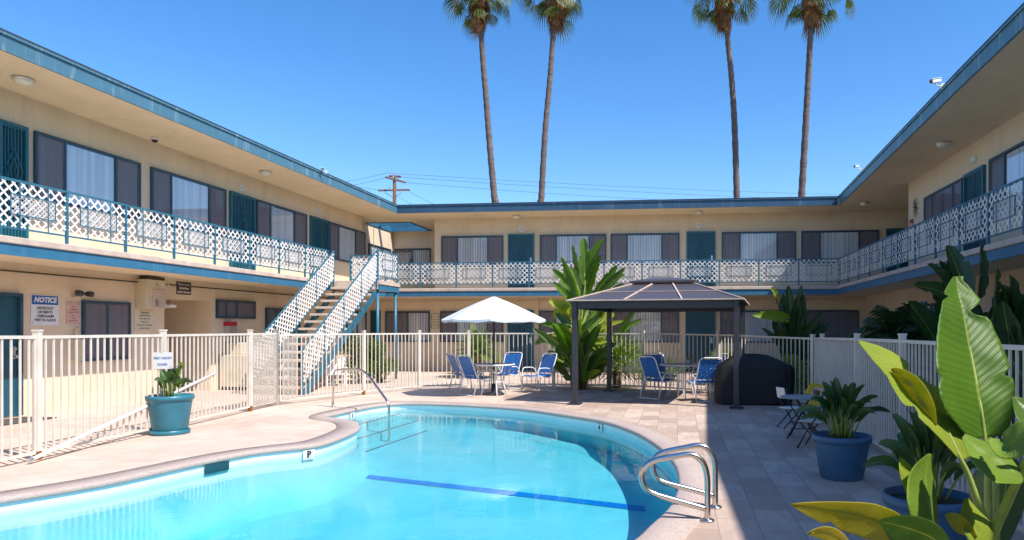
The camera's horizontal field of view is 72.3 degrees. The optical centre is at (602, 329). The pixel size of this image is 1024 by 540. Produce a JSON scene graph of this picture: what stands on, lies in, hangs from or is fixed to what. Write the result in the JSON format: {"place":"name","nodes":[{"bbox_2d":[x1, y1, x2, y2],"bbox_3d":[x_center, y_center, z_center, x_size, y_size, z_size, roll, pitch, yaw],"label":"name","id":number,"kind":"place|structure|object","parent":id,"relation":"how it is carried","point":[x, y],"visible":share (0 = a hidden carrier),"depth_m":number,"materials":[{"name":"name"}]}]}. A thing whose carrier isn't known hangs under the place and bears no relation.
{"place":"outdoors","nodes":[
{"label":"outdoors","id":0,"kind":"place"},
{"bbox_2d":[0,417,676,539],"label":"pool wall","id":1,"kind":"structure","parent":0,"point":[210,511],"depth_m":8.36,"materials":[{"name":"paint"}]},
{"bbox_2d":[0,405,678,530],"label":"pool tile band","id":2,"kind":"object","parent":1,"relation":"on","point":[19,514],"visible":0.57,"depth_m":8.23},
{"bbox_2d":[205,461,228,474],"bbox_3d":[-4.407,1.583,7.928,0.004,0.105,0.310,0,0,22],"label":"skimmer opening","id":3,"kind":"object","parent":2,"relation":"attached to","point":[216,467],"visible":1,"depth_m":7.92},
{"bbox_2d":[303,449,314,459],"bbox_3d":[-3.723,1.591,8.788,0.008,0.118,0.150,0,0,41],"label":"depth marker","id":4,"kind":"object","parent":2,"relation":"attached to","point":[308,454],"visible":1,"depth_m":8.78,"materials":[{"name":"white"}]},
{"bbox_2d":[212,431,647,539],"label":"pool floor","id":5,"kind":"structure","parent":0,"point":[371,509],"depth_m":8.69,"materials":[{"name":"paint"}]},
{"bbox_2d":[356,413,427,453],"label":"pool steps","id":6,"kind":"structure","parent":5,"relation":"on","point":[370,444],"depth_m":12.56,"materials":[{"name":"paint"}]},
{"bbox_2d":[366,475,645,510],"bbox_3d":[-1.614,2.131,9.200,4.726,0.094,0.170,0,0,21],"label":"lane line","id":7,"kind":"object","parent":5,"relation":"on","point":[550,497],"visible":0.87,"depth_m":9.02,"materials":[{"name":"blue tile"}]},
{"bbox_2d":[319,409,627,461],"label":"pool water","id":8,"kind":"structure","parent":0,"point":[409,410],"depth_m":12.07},
{"bbox_2d":[0,370,1023,539],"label":"pool deck","id":9,"kind":"structure","parent":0,"point":[768,473],"depth_m":9.56,"materials":[{"name":"concrete"}]},
{"bbox_2d":[3,416,56,425],"bbox_3d":[-9.417,1.467,11.080,0.600,0.018,0.950,0,0,6],"label":"doormat","id":10,"kind":"object","parent":9,"relation":"on","point":[15,420],"visible":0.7,"depth_m":11.07,"materials":[{"name":"rubber"}]},
{"bbox_2d":[26,372,216,462],"bbox_3d":[-6.300,1.080,9.460,0.052,0.767,3.788,0,0,-1],"label":"pool pole","id":11,"kind":"object","parent":9,"relation":"on","point":[32,459],"visible":1,"depth_m":8.65,"materials":[{"name":"metal"}]},
{"bbox_2d":[0,329,278,461],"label":"pool fence","id":12,"kind":"object","parent":9,"relation":"on","point":[253,369],"visible":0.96,"depth_m":9.18,"materials":[{"name":"beige paint"}]},
{"bbox_2d":[154,350,171,368],"bbox_3d":[-6.251,0.431,9.847,0.270,0.272,0.019,0,0,0],"label":"fence sign","id":13,"kind":"object","parent":12,"relation":"attached to","point":[162,360],"visible":1,"depth_m":9.84,"materials":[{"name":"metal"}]},
{"bbox_2d":[145,361,194,435],"bbox_3d":[-6.124,0.965,9.816,0.603,1.030,0.603,0,0,6],"label":"potted plant","id":14,"kind":"object","parent":9,"relation":"on","point":[169,414],"visible":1,"depth_m":9.66,"materials":[{"name":"green plant"}]},
{"bbox_2d":[0,28,434,418],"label":"apartment wing","id":15,"kind":"structure","parent":9,"relation":"on","point":[106,200],"depth_m":13.99,"materials":[{"name":"paint"}]},
{"bbox_2d":[0,292,22,416],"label":"door","id":16,"kind":"structure","parent":15,"relation":"in","point":[11,304],"depth_m":11.60,"materials":[{"name":"paint"}]},
{"bbox_2d":[0,119,28,238],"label":"door","id":17,"kind":"structure","parent":15,"relation":"in","point":[14,138],"depth_m":11.63,"materials":[{"name":"teal paint"}]},
{"bbox_2d":[11,75,34,85],"bbox_3d":[-9.208,-3.933,11.013,0.300,0.112,0.300,0,0,6],"label":"ceiling light","id":18,"kind":"object","parent":15,"relation":"attached to","point":[22,80],"visible":1,"depth_m":10.94,"materials":[{"name":"glass"}]},
{"bbox_2d":[31,294,58,324],"bbox_3d":[-9.838,-0.338,12.231,0.014,0.531,0.539,0,0,6],"label":"notice sign","id":19,"kind":"object","parent":15,"relation":"attached to","point":[44,309],"visible":1,"depth_m":12.22,"materials":[{"name":"white"}]},
{"bbox_2d":[66,301,79,323],"bbox_3d":[-9.777,-0.300,12.801,0.012,0.412,0.290,0,0,6],"label":"sign","id":20,"kind":"object","parent":15,"relation":"attached to","point":[72,312],"visible":1,"depth_m":12.78,"materials":[{"name":"pink"}]},
{"bbox_2d":[70,326,82,360],"bbox_3d":[-9.723,0.266,12.812,0.120,0.637,0.200,0,0,6],"label":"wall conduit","id":21,"kind":"object","parent":15,"relation":"attached to","point":[72,349],"depth_m":12.79,"materials":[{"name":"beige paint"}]},
{"bbox_2d":[72,290,93,298],"bbox_3d":[-9.649,-0.647,12.818,0.287,0.155,0.350,0,0,6],"label":"flood light","id":22,"kind":"object","parent":15,"relation":"attached to","point":[79,294],"visible":1,"depth_m":12.78,"materials":[{"name":"beige paint"}]},
{"bbox_2d":[33,131,140,219],"bbox_3d":[-9.713,-2.850,13.188,0.060,1.180,2.369,0,0,6],"label":"window","id":23,"kind":"structure","parent":15,"relation":"in","point":[59,163],"depth_m":13.04,"materials":[{"name":"glass"}]},
{"bbox_2d":[81,300,130,361],"bbox_3d":[-9.675,0.031,13.539,0.060,1.148,1.129,0,0,6],"label":"window","id":24,"kind":"structure","parent":15,"relation":"in","point":[97,317],"depth_m":13.48,"materials":[{"name":"glass"}]},
{"bbox_2d":[134,309,153,329],"bbox_3d":[-9.593,-0.191,14.513,0.012,0.428,0.547,0,0,6],"label":"notice board","id":25,"kind":"object","parent":15,"relation":"attached to","point":[143,319],"visible":1,"depth_m":14.48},
{"bbox_2d":[136,276,175,308],"bbox_3d":[-9.434,-0.764,14.749,0.280,0.677,0.966,0,0,6],"label":"utility cabinet","id":26,"kind":"object","parent":15,"relation":"attached to","point":[150,292],"visible":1,"depth_m":14.40,"materials":[{"name":"metal"}]},
{"bbox_2d":[176,281,190,294],"bbox_3d":[-9.467,-0.926,15.675,0.012,0.286,0.460,0,0,6],"label":"sign","id":27,"kind":"object","parent":15,"relation":"attached to","point":[183,290],"visible":1,"depth_m":15.66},
{"bbox_2d":[150,167,226,237],"bbox_3d":[-9.423,-2.850,15.880,0.060,1.180,2.434,0,0,6],"label":"window","id":28,"kind":"structure","parent":15,"relation":"in","point":[170,193],"depth_m":15.75,"materials":[{"name":"glass"}]},
{"bbox_2d":[223,321,236,340],"bbox_3d":[-9.229,0.056,17.186,0.165,0.490,0.290,0,0,6],"label":"fire extinguisher box","id":29,"kind":"object","parent":15,"relation":"attached to","point":[230,327],"visible":0.75,"depth_m":17.06,"materials":[{"name":"metal"}]},
{"bbox_2d":[215,299,255,318],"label":"window","id":30,"kind":"structure","parent":15,"relation":"in","point":[235,309],"depth_m":17.45,"materials":[{"name":"glass"}]},
{"bbox_2d":[229,191,255,269],"bbox_3d":[-9.209,-2.410,17.751,0.085,2.080,1.004,0,0,6],"label":"door","id":31,"kind":"structure","parent":15,"relation":"in","point":[242,208],"depth_m":17.69,"materials":[{"name":"teal paint"}]},
{"bbox_2d":[256,199,306,253],"bbox_3d":[-9.024,-2.850,19.580,0.060,1.180,2.488,0,0,6],"label":"window","id":32,"kind":"structure","parent":15,"relation":"in","point":[272,220],"depth_m":19.49,"materials":[{"name":"glass"}]},
{"bbox_2d":[265,308,300,371],"bbox_3d":[-9.022,0.325,19.603,0.060,1.810,1.675,0,0,6],"label":"window","id":33,"kind":"structure","parent":15,"relation":"in","point":[270,313],"depth_m":19.57,"materials":[{"name":"glass"}]},
{"bbox_2d":[309,215,329,279],"bbox_3d":[-8.797,-2.410,21.572,0.085,2.080,1.096,0,0,6],"label":"door","id":34,"kind":"structure","parent":15,"relation":"in","point":[319,229],"depth_m":21.50,"materials":[{"name":"teal paint"}]},
{"bbox_2d":[330,222,365,265],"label":"window","id":35,"kind":"structure","parent":15,"relation":"in","point":[345,241],"depth_m":23.34,"materials":[{"name":"glass"}]},
{"bbox_2d":[346,311,366,345],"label":"window","id":36,"kind":"structure","parent":15,"relation":"in","point":[362,324],"depth_m":24.33,"materials":[{"name":"glass"}]},
{"bbox_2d":[368,243,392,270],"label":"window","id":37,"kind":"structure","parent":15,"relation":"in","point":[370,246],"depth_m":26.86,"materials":[{"name":"glass"}]},
{"bbox_2d":[394,248,430,277],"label":"window","id":38,"kind":"structure","parent":15,"relation":"in","point":[411,255],"depth_m":28.36,"materials":[{"name":"glass"}]},
{"bbox_2d":[221,342,281,389],"bbox_3d":[-8.860,0.905,17.595,0.712,1.150,1.650,0,0,6],"label":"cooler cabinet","id":39,"kind":"object","parent":9,"relation":"on","point":[235,367],"visible":0.2,"depth_m":16.79,"materials":[{"name":"beige paint"}]},
{"bbox_2d":[261,249,399,394],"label":"staircase","id":40,"kind":"structure","parent":9,"relation":"on","point":[360,288],"depth_m":18.26,"materials":[{"name":"metal"}]},
{"bbox_2d":[325,355,347,386],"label":"plastic chair","id":41,"kind":"object","parent":9,"relation":"on","point":[328,370],"visible":0.62,"depth_m":18.28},
{"bbox_2d":[336,355,361,383],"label":"plastic chair","id":42,"kind":"object","parent":9,"relation":"on","point":[347,372],"visible":0.3,"depth_m":18.81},
{"bbox_2d":[0,401,711,539],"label":"pool coping","id":43,"kind":"object","parent":9,"relation":"on","point":[674,521],"visible":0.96,"depth_m":7.61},
{"bbox_2d":[330,368,389,441],"bbox_3d":[-4.441,1.402,12.721,1.752,1.356,0.130,0,0,35],"label":"pool handrail","id":44,"kind":"object","parent":9,"relation":"on","point":[374,384],"visible":0.98,"depth_m":12.62,"materials":[{"name":"metal"}]},
{"bbox_2d":[339,331,386,381],"bbox_3d":[-6.634,0.744,19.183,1.335,1.499,1.284,0,0,6],"label":"shrub","id":45,"kind":"object","parent":9,"relation":"on","point":[369,353],"visible":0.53,"depth_m":18.98,"materials":[{"name":"green plant"}]},
{"bbox_2d":[366,355,400,382],"bbox_3d":[-6.123,1.093,19.143,1.011,0.803,0.842,0,0,6],"label":"shrub","id":46,"kind":"object","parent":9,"relation":"on","point":[385,370],"visible":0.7,"depth_m":19.07,"materials":[{"name":"green plant"}]},
{"bbox_2d":[446,353,480,391],"bbox_3d":[-3.357,1.022,16.689,0.713,0.911,0.595,0,0,-34],"label":"strap chair","id":47,"kind":"object","parent":9,"relation":"on","point":[454,363],"visible":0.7,"depth_m":16.58,"materials":[{"name":"blue plastic"}]},
{"bbox_2d":[443,323,502,376],"bbox_3d":[-3.867,0.618,21.282,2.066,1.725,2.132,0,0,6],"label":"sago palm","id":48,"kind":"object","parent":9,"relation":"on","point":[479,346],"visible":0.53,"depth_m":21.16,"materials":[{"name":"green plant"}]},
{"bbox_2d":[457,355,494,396],"bbox_3d":[-2.856,1.022,15.589,0.595,0.911,0.713,0,0,44],"label":"strap chair","id":49,"kind":"object","parent":9,"relation":"on","point":[466,365],"visible":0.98,"depth_m":15.46,"materials":[{"name":"white paint"}]},
{"bbox_2d":[441,297,545,395],"bbox_3d":[-2.455,0.371,15.642,2.288,2.218,2.288,0,0,6],"label":"patio umbrella","id":50,"kind":"object","parent":9,"relation":"on","point":[493,310],"visible":0.98,"depth_m":15.07,"materials":[{"name":"white fabric"}]},
{"bbox_2d":[473,363,514,395],"bbox_3d":[-2.455,1.131,15.642,0.964,0.706,0.964,0,0,6],"label":"patio table","id":51,"kind":"object","parent":9,"relation":"on","point":[492,364],"visible":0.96,"depth_m":15.53,"materials":[{"name":"white paint"}]},
{"bbox_2d":[489,352,522,390],"bbox_3d":[-2.343,1.022,16.944,0.595,0.911,0.713,0,0,26],"label":"strap chair","id":52,"kind":"object","parent":9,"relation":"on","point":[516,366],"visible":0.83,"depth_m":17.11,"materials":[{"name":"blue plastic"}]},
{"bbox_2d":[521,353,556,392],"bbox_3d":[-1.478,1.022,16.359,0.595,0.911,0.713,0,0,44],"label":"strap chair","id":53,"kind":"object","parent":9,"relation":"on","point":[550,362],"visible":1,"depth_m":16.44,"materials":[{"name":"blue plastic"}]},
{"bbox_2d":[279,330,815,402],"bbox_3d":[-0.923,0.752,15.302,10.340,1.455,4.681,0,0,6],"label":"pool fence","id":54,"kind":"object","parent":9,"relation":"on","point":[285,367],"visible":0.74,"depth_m":15.71,"materials":[{"name":"metal"}]},
{"bbox_2d":[533,238,641,389],"bbox_3d":[-0.402,-0.410,17.073,2.688,3.789,1.694,0,0,6],"label":"banana plant","id":55,"kind":"object","parent":9,"relation":"on","point":[579,279],"visible":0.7,"depth_m":17.08,"materials":[{"name":"green plant"}]},
{"bbox_2d":[589,333,656,387],"bbox_3d":[0.376,0.762,17.596,2.375,1.522,2.398,0,0,6],"label":"fan palm","id":56,"kind":"object","parent":9,"relation":"on","point":[629,353],"visible":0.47,"depth_m":17.31,"materials":[{"name":"green plant"}]},
{"bbox_2d":[370,196,907,371],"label":"apartment wing","id":57,"kind":"structure","parent":9,"relation":"on","point":[751,251],"depth_m":23.91,"materials":[{"name":"paint"}]},
{"bbox_2d":[370,310,380,363],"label":"door","id":58,"kind":"structure","parent":57,"relation":"in","point":[372,312],"depth_m":25.19,"materials":[{"name":"teal paint"}]},
{"bbox_2d":[385,311,429,341],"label":"window","id":59,"kind":"structure","parent":57,"relation":"in","point":[407,321],"depth_m":25.07,"materials":[{"name":"glass"}]},
{"bbox_2d":[431,313,438,328],"bbox_3d":[-6.037,-0.298,24.980,0.318,0.596,0.018,0,0,6],"label":"wall plaque","id":60,"kind":"object","parent":57,"relation":"attached to","point":[434,320],"depth_m":24.98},
{"bbox_2d":[440,311,502,341],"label":"window","id":61,"kind":"structure","parent":57,"relation":"in","point":[459,327],"depth_m":24.87,"materials":[{"name":"glass"}]},
{"bbox_2d":[441,235,502,266],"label":"window","id":62,"kind":"structure","parent":57,"relation":"in","point":[453,248],"depth_m":24.83,"materials":[{"name":"glass"}]},
{"bbox_2d":[507,310,533,369],"bbox_3d":[-2.917,0.390,24.612,0.947,2.140,0.085,0,0,6],"label":"door","id":63,"kind":"structure","parent":57,"relation":"in","point":[527,327],"depth_m":24.62,"materials":[{"name":"teal paint"}]},
{"bbox_2d":[508,234,533,287],"bbox_3d":[-2.897,-2.375,24.610,0.947,2.010,0.085,0,0,6],"label":"door","id":64,"kind":"structure","parent":57,"relation":"in","point":[520,246],"depth_m":24.62,"materials":[{"name":"teal paint"}]},
{"bbox_2d":[539,311,590,337],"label":"window","id":65,"kind":"structure","parent":57,"relation":"in","point":[547,315],"depth_m":24.51,"materials":[{"name":"glass"}]},
{"bbox_2d":[540,234,605,265],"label":"window","id":66,"kind":"structure","parent":57,"relation":"in","point":[552,247],"depth_m":24.46,"materials":[{"name":"glass"}]},
{"bbox_2d":[611,233,678,264],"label":"window","id":67,"kind":"structure","parent":57,"relation":"in","point":[626,246],"depth_m":24.16,"materials":[{"name":"glass"}]},
{"bbox_2d":[613,312,678,341],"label":"window","id":68,"kind":"structure","parent":57,"relation":"in","point":[652,322],"depth_m":24.14,"materials":[{"name":"glass"}]},
{"bbox_2d":[685,312,714,370],"bbox_3d":[3.369,0.390,23.934,1.023,2.140,0.085,0,0,6],"label":"door","id":69,"kind":"structure","parent":57,"relation":"in","point":[695,322],"depth_m":23.95,"materials":[{"name":"teal paint"}]},
{"bbox_2d":[686,231,715,286],"bbox_3d":[3.392,-2.375,23.932,0.996,2.010,0.085,0,0,6],"label":"door","id":70,"kind":"structure","parent":57,"relation":"in","point":[700,245],"depth_m":23.94,"materials":[{"name":"teal paint"}]},
{"bbox_2d":[720,310,783,342],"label":"window","id":71,"kind":"structure","parent":57,"relation":"in","point":[753,325],"depth_m":23.78,"materials":[{"name":"glass"}]},
{"bbox_2d":[722,231,795,263],"bbox_3d":[5.337,-2.790,23.735,2.495,1.100,0.060,0,0,6],"label":"window","id":72,"kind":"structure","parent":57,"relation":"in","point":[761,244],"depth_m":23.75,"materials":[{"name":"glass"}]},
{"bbox_2d":[806,310,858,345],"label":"window","id":73,"kind":"structure","parent":57,"relation":"in","point":[843,322],"depth_m":23.44,"materials":[{"name":"glass"}]},
{"bbox_2d":[801,230,878,262],"bbox_3d":[8.025,-2.790,23.445,2.557,1.100,0.060,0,0,6],"label":"window","id":74,"kind":"structure","parent":57,"relation":"in","point":[829,243],"depth_m":23.48,"materials":[{"name":"glass"}]},
{"bbox_2d":[886,228,907,271],"bbox_3d":[9.903,-2.375,23.230,0.775,2.010,0.085,0,0,6],"label":"door","id":75,"kind":"structure","parent":57,"relation":"in","point":[889,231],"depth_m":23.24,"materials":[{"name":"teal paint"}]},
{"bbox_2d":[566,278,749,409],"bbox_3d":[1.325,0.200,14.737,3.429,2.560,3.302,0,0,14],"label":"gazebo","id":76,"kind":"object","parent":9,"relation":"on","point":[666,295],"visible":0.94,"depth_m":13.59,"materials":[{"name":"grey metal"}]},
{"bbox_2d":[639,356,678,399],"bbox_3d":[1.182,1.022,14.867,0.713,0.911,0.595,0,0,-40],"label":"strap chair","id":77,"kind":"object","parent":9,"relation":"on","point":[650,369],"visible":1,"depth_m":14.75,"materials":[{"name":"blue plastic"}]},
{"bbox_2d":[644,353,676,392],"bbox_3d":[1.352,1.022,16.375,0.595,0.911,0.713,0,0,-22],"label":"strap chair","id":78,"kind":"object","parent":9,"relation":"on","point":[661,368],"visible":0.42,"depth_m":16.59,"materials":[{"name":"blue plastic"}]},
{"bbox_2d":[656,350,687,378],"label":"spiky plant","id":79,"kind":"object","parent":9,"relation":"on","point":[671,369],"visible":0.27,"depth_m":19.37,"materials":[{"name":"green plant"}]},
{"bbox_2d":[639,451,714,522],"bbox_3d":[0.570,1.211,5.333,0.585,0.537,0.109,0,0,-3],"label":"pool handrail","id":80,"kind":"object","parent":9,"relation":"on","point":[706,509],"visible":1,"depth_m":5.33,"materials":[{"name":"metal"}]},
{"bbox_2d":[659,363,697,396],"bbox_3d":[1.754,1.131,15.516,0.984,0.707,0.984,0,0,6],"label":"patio table","id":81,"kind":"object","parent":9,"relation":"on","point":[683,365],"visible":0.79,"depth_m":15.48,"materials":[{"name":"white paint"}]},
{"bbox_2d":[650,443,721,508],"bbox_3d":[0.689,1.210,5.731,0.596,0.540,0.109,0,0,-3],"label":"pool handrail","id":82,"kind":"object","parent":9,"relation":"on","point":[711,453],"visible":0.91,"depth_m":5.72,"materials":[{"name":"metal"}]},
{"bbox_2d":[685,357,721,402],"bbox_3d":[2.097,1.022,14.286,0.595,0.911,0.713,0,0,-16],"label":"strap chair","id":83,"kind":"object","parent":9,"relation":"on","point":[703,373],"visible":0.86,"depth_m":14.06,"materials":[{"name":"blue plastic"}]},
{"bbox_2d":[714,353,794,404],"bbox_3d":[3.006,0.982,13.743,1.597,0.985,0.661,0,0,6],"label":"covered barbecue","id":84,"kind":"object","parent":9,"relation":"on","point":[762,377],"visible":0.89,"depth_m":13.45,"materials":[{"name":"black fabric"}]},
{"bbox_2d":[776,386,803,428],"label":"folding chair","id":85,"kind":"object","parent":9,"relation":"on","point":[780,391],"visible":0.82,"depth_m":10.41,"materials":[{"name":"white plastic"}]},
{"bbox_2d":[752,285,830,388],"bbox_3d":[4.561,0.196,17.140,2.322,2.587,1.134,0,0,-12],"label":"strelitzia plant","id":86,"kind":"object","parent":9,"relation":"on","point":[790,315],"visible":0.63,"depth_m":16.99,"materials":[{"name":"green plant"}]},
{"bbox_2d":[780,394,823,438],"bbox_3d":[2.721,1.200,9.431,0.600,0.572,0.600,0,0,6],"label":"folding table","id":87,"kind":"object","parent":9,"relation":"on","point":[797,397],"visible":0.72,"depth_m":9.39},
{"bbox_2d":[797,394,828,447],"bbox_3d":[2.661,1.141,8.651,0.387,0.693,0.307,0,0,36],"label":"folding chair","id":88,"kind":"object","parent":9,"relation":"on","point":[811,421],"visible":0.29,"depth_m":8.61,"materials":[{"name":"paint"}]},
{"bbox_2d":[781,354,847,394],"bbox_3d":[4.808,1.041,15.967,1.841,1.000,1.283,0,0,6],"label":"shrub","id":89,"kind":"object","parent":9,"relation":"on","point":[801,373],"visible":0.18,"depth_m":15.73,"materials":[{"name":"green plant"}]},
{"bbox_2d":[797,377,890,481],"bbox_3d":[2.401,0.979,6.891,0.930,1.002,0.834,0,0,6],"label":"potted plant","id":90,"kind":"object","parent":9,"relation":"on","point":[842,451],"visible":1,"depth_m":6.79,"materials":[{"name":"green plant"}]},
{"bbox_2d":[847,301,934,414],"bbox_3d":[5.468,0.590,12.787,2.529,2.245,2.564,0,0,6],"label":"feathery palm","id":91,"kind":"object","parent":9,"relation":"on","point":[895,323],"visible":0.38,"depth_m":12.54,"materials":[{"name":"green plant"}]},
{"bbox_2d":[791,276,1023,539],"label":"bird of paradise plant","id":92,"kind":"object","parent":9,"relation":"on","point":[968,403],"visible":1,"depth_m":2.56,"materials":[{"name":"green plant"}]},
{"bbox_2d":[814,333,1023,532],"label":"pool fence","id":93,"kind":"object","parent":9,"relation":"on","point":[830,359],"visible":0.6,"depth_m":8.46,"materials":[{"name":"metal"}]},
{"bbox_2d":[863,411,975,539],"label":"potted plant","id":94,"kind":"object","parent":9,"relation":"on","point":[916,442],"visible":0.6,"depth_m":4.39,"materials":[{"name":"green plant"}]},
{"bbox_2d":[829,2,1023,337],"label":"apartment wing","id":95,"kind":"structure","parent":9,"relation":"on","point":[974,106],"depth_m":14.06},
{"bbox_2d":[928,77,944,88],"bbox_3d":[5.861,-4.332,12.172,0.289,0.217,0.142,0,0,-28],"label":"security camera","id":96,"kind":"object","parent":95,"relation":"attached to","point":[934,80],"visible":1,"depth_m":12.17,"materials":[{"name":"white plastic"}]},
{"bbox_2d":[935,141,950,147],"bbox_3d":[7.273,-3.933,14.820,0.300,0.112,0.300,0,0,6],"label":"ceiling light","id":97,"kind":"object","parent":95,"relation":"attached to","point":[942,144],"visible":1,"depth_m":14.73,"materials":[{"name":"glass"}]},
{"bbox_2d":[923,178,962,240],"bbox_3d":[8.084,-2.795,16.500,0.060,1.110,2.380,0,0,6],"label":"window","id":98,"kind":"structure","parent":95,"relation":"in","point":[950,196],"depth_m":16.39,"materials":[{"name":"glass"}]},
{"bbox_2d":[963,165,985,250],"bbox_3d":[7.880,-2.375,14.719,0.085,2.010,0.977,0,0,6],"label":"door","id":99,"kind":"structure","parent":95,"relation":"in","point":[974,181],"depth_m":14.67,"materials":[{"name":"teal paint"}]},
{"bbox_2d":[988,141,1023,217],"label":"window","id":100,"kind":"structure","parent":95,"relation":"in","point":[1006,167],"depth_m":13.31,"materials":[{"name":"glass"}]},
{"bbox_2d":[907,242,992,383],"bbox_3d":[5.514,0.105,10.405,2.161,2.769,1.666,0,0,6],"label":"strelitzia plant","id":101,"kind":"object","parent":9,"relation":"on","point":[925,319],"visible":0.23,"depth_m":10.12,"materials":[{"name":"green plant"}]},
{"bbox_2d":[991,267,1023,438],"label":"strelitzia plant","id":102,"kind":"object","parent":9,"relation":"on","point":[1007,321],"visible":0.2,"depth_m":8.23,"materials":[{"name":"green plant"}]},
{"bbox_2d":[0,0,1023,204],"label":"sky","id":103,"kind":"structure","parent":0,"point":[354,90],"materials":[{"name":"blue"}]},
{"bbox_2d":[805,382,826,418],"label":"folding chair","id":104,"kind":"object","parent":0,"point":[809,390],"visible":0.32,"depth_m":10.87,"materials":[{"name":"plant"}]},
{"bbox_2d":[1005,350,1022,397],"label":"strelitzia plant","id":105,"kind":"object","parent":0,"point":[1020,374],"visible":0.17,"depth_m":7.13,"materials":[{"name":"green plant"}]},
{"label":"ground","id":106,"kind":"structure","parent":0,"visible":0},
{"bbox_2d":[378,173,409,203],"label":"utility pole","id":107,"kind":"object","parent":106,"relation":"on","point":[394,189],"visible":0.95,"depth_m":55.91,"materials":[{"name":"brown wood"}]},
{"bbox_2d":[403,177,758,197],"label":"power line","id":108,"kind":"object","parent":107,"relation":"attached to","point":[562,187],"visible":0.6,"depth_m":61.03,"materials":[{"name":"grey"}]},
{"bbox_2d":[393,173,838,194],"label":"power line","id":109,"kind":"object","parent":107,"relation":"attached to","point":[600,185],"visible":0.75,"depth_m":62.16,"materials":[{"name":"grey"}]},
{"bbox_2d":[443,0,520,202],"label":"palm tree","id":110,"kind":"object","parent":106,"relation":"on","point":[476,22],"visible":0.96,"depth_m":42.87,"materials":[{"name":"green plant"}]},
{"bbox_2d":[519,0,596,201],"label":"palm tree","id":111,"kind":"object","parent":106,"relation":"on","point":[557,11],"visible":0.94,"depth_m":43.87,"materials":[{"name":"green plant"}]},
{"bbox_2d":[686,0,769,197],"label":"palm tree","id":112,"kind":"object","parent":106,"relation":"on","point":[721,14],"visible":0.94,"depth_m":42.85,"materials":[{"name":"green plant"}]},
{"bbox_2d":[767,0,855,196],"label":"palm tree","id":113,"kind":"object","parent":106,"relation":"on","point":[812,13],"visible":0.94,"depth_m":39.85,"materials":[{"name":"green plant"}]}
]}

